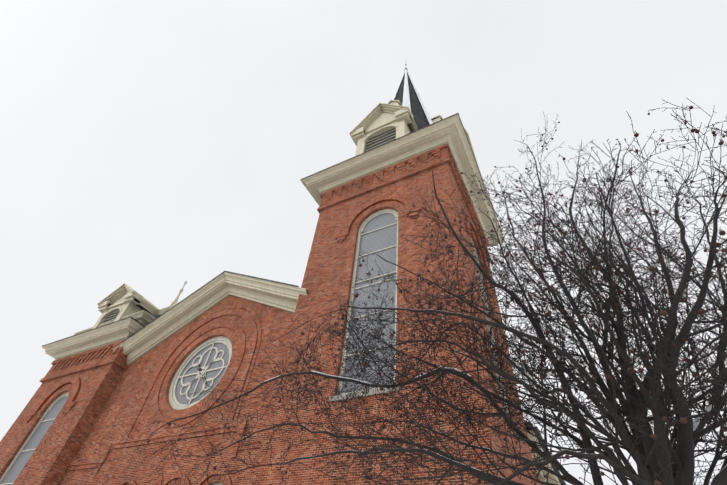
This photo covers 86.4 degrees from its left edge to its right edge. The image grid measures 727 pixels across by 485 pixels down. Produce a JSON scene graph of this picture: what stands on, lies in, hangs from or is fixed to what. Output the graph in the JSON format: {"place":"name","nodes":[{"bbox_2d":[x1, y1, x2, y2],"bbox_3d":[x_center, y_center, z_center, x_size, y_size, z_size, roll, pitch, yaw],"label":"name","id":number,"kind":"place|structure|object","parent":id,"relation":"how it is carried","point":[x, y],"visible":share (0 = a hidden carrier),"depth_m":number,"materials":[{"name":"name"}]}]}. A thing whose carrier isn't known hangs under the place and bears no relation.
{"place":"outdoors","nodes":[
{"label":"outdoors","id":0,"kind":"place"},
{"bbox_2d":[0,363,123,484],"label":"tower","id":1,"kind":"structure","parent":0,"point":[55,452],"depth_m":12.05,"materials":[{"name":"red brick"}]},
{"bbox_2d":[0,392,68,484],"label":"tower frames","id":2,"kind":"structure","parent":1,"relation":"attached to","point":[58,399],"depth_m":12.46,"materials":[{"name":"paint"}]},
{"bbox_2d":[33,376,80,410],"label":"tower arch rings","id":3,"kind":"object","parent":1,"relation":"attached to","point":[73,389],"visible":0.35,"depth_m":13.28,"materials":[{"name":"brick"}]},
{"bbox_2d":[25,339,127,422],"bbox_3d":[-9.521,8.413,12.317,4.270,8.798,4.270,-18,-51,21],"label":"brick frieze","id":4,"kind":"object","parent":1,"relation":"attached to","point":[104,355],"depth_m":13.72,"materials":[{"name":"red brick"}]},
{"bbox_2d":[42,310,155,359],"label":"tower cornice","id":5,"kind":"structure","parent":1,"relation":"on","point":[104,335],"depth_m":14.32,"materials":[{"name":"beige paint"}]},
{"bbox_2d":[43,305,171,345],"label":"tower roof","id":6,"kind":"structure","parent":5,"relation":"on","point":[154,315],"depth_m":14.21,"materials":[{"name":"grey"}]},
{"bbox_2d":[99,310,119,326],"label":"dormer louvres","id":7,"kind":"object","parent":6,"relation":"on","point":[114,315],"visible":0.19,"depth_m":15.51,"materials":[{"name":"grey wood"}]},
{"bbox_2d":[92,283,178,328],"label":"dormers","id":8,"kind":"object","parent":6,"relation":"on","point":[125,299],"visible":0.19,"depth_m":15.78,"materials":[{"name":"beige paint"}]},
{"bbox_2d":[171,281,186,304],"bbox_3d":[-8.850,2.430,18.683,0.260,1.520,0.260,-18,-51,21],"label":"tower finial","id":9,"kind":"object","parent":6,"relation":"on","point":[177,297],"visible":0.92,"depth_m":18.55,"materials":[{"name":"beige paint"}]},
{"bbox_2d":[0,0,726,484],"label":"sky","id":10,"kind":"structure","parent":0,"point":[152,147],"materials":[{"name":"white"}]},
{"bbox_2d":[251,163,537,484],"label":"tower","id":11,"kind":"structure","parent":0,"point":[328,276],"depth_m":8.72,"materials":[{"name":"red brick"}]},
{"bbox_2d":[301,114,504,246],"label":"tower cornice","id":12,"kind":"structure","parent":11,"relation":"on","point":[450,131],"depth_m":13.27,"materials":[{"name":"beige paint"}]},
{"bbox_2d":[300,113,504,239],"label":"tower roof","id":13,"kind":"structure","parent":12,"relation":"on","point":[396,139],"depth_m":13.17,"materials":[{"name":"grey"}]},
{"bbox_2d":[392,69,432,123],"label":"spire ribs","id":14,"kind":"object","parent":13,"relation":"on","point":[406,99],"visible":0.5,"depth_m":20.63,"materials":[{"name":"white metal"}]},
{"bbox_2d":[349,103,479,170],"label":"dormers","id":15,"kind":"object","parent":13,"relation":"on","point":[379,118],"visible":0.17,"depth_m":15.27,"materials":[{"name":"beige paint"}]},
{"bbox_2d":[364,127,395,151],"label":"dormer louvres","id":16,"kind":"object","parent":15,"relation":"in","point":[382,138],"visible":0.06,"depth_m":14.68,"materials":[{"name":"grey wood"}]},
{"bbox_2d":[317,143,491,283],"bbox_3d":[1.154,3.671,9.832,4.820,13.298,4.820,-18,-51,21],"label":"brick frieze","id":17,"kind":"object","parent":11,"relation":"attached to","point":[412,166],"depth_m":12.77,"materials":[{"name":"red brick"}]},
{"bbox_2d":[342,194,489,273],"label":"tower arch rings","id":18,"kind":"object","parent":11,"relation":"attached to","point":[392,199],"visible":0.73,"depth_m":11.93,"materials":[{"name":"brick"}]},
{"bbox_2d":[337,209,508,412],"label":"tower frames","id":19,"kind":"structure","parent":11,"relation":"attached to","point":[374,215],"depth_m":10.26,"materials":[{"name":"paint"}]},
{"bbox_2d":[329,387,521,442],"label":"tower sills","id":20,"kind":"structure","parent":11,"relation":"attached to","point":[371,392],"depth_m":7.55,"materials":[{"name":"stone"}]},
{"bbox_2d":[394,73,429,128],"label":"spire","id":21,"kind":"structure","parent":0,"point":[419,116],"depth_m":19.65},
{"bbox_2d":[387,100,442,122],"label":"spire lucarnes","id":22,"kind":"object","parent":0,"point":[433,119],"visible":0.1,"depth_m":18.37,"materials":[{"name":"beige paint"}]},
{"label":"ground","id":23,"kind":"structure","parent":0,"visible":0},
{"bbox_2d":[60,295,542,484],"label":"nave walls","id":24,"kind":"structure","parent":23,"relation":"on","point":[138,464],"depth_m":10.33,"materials":[{"name":"red brick"}]},
{"bbox_2d":[66,353,263,473],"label":"brick molding","id":25,"kind":"structure","parent":24,"relation":"attached to","point":[124,439],"depth_m":10.15,"materials":[{"name":"red brick"}]},
{"bbox_2d":[91,305,261,484],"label":"nave arch rings","id":26,"kind":"object","parent":24,"relation":"attached to","point":[236,359],"visible":0.92,"depth_m":11.23,"materials":[{"name":"red brick"}]},
{"bbox_2d":[169,336,231,484],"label":"nave frames","id":27,"kind":"structure","parent":24,"relation":"in","point":[173,400],"depth_m":11.50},
{"bbox_2d":[176,343,228,404],"bbox_3d":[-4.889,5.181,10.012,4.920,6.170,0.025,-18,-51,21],"label":"window glass","id":28,"kind":"object","parent":27,"relation":"in","point":[182,399],"depth_m":11.41,"materials":[{"name":"grey glass"}]},
{"bbox_2d":[113,272,307,365],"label":"cornice","id":29,"kind":"structure","parent":24,"relation":"attached to","point":[180,316],"depth_m":13.34,"materials":[{"name":"beige paint"}]},
{"bbox_2d":[122,271,565,484],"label":"roof edge","id":30,"kind":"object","parent":24,"relation":"on","point":[540,441],"depth_m":11.91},
{"bbox_2d":[527,430,560,484],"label":"nave eaves","id":31,"kind":"object","parent":24,"relation":"attached to","point":[533,438],"depth_m":10.97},
{"bbox_2d":[147,98,726,484],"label":"crabapple tree","id":32,"kind":"object","parent":23,"relation":"on","point":[662,458],"visible":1,"depth_m":2.66,"materials":[{"name":"brown plant"}]},
{"bbox_2d":[147,106,726,484],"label":"crabapple fruit","id":33,"kind":"object","parent":32,"relation":"attached to","point":[607,377],"visible":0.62,"depth_m":2.88,"materials":[{"name":"red plant"}]},
{"bbox_2d":[264,367,713,430],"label":"branch snow","id":34,"kind":"structure","parent":32,"relation":"on","point":[707,409],"depth_m":2.81,"materials":[{"name":"white snow"}]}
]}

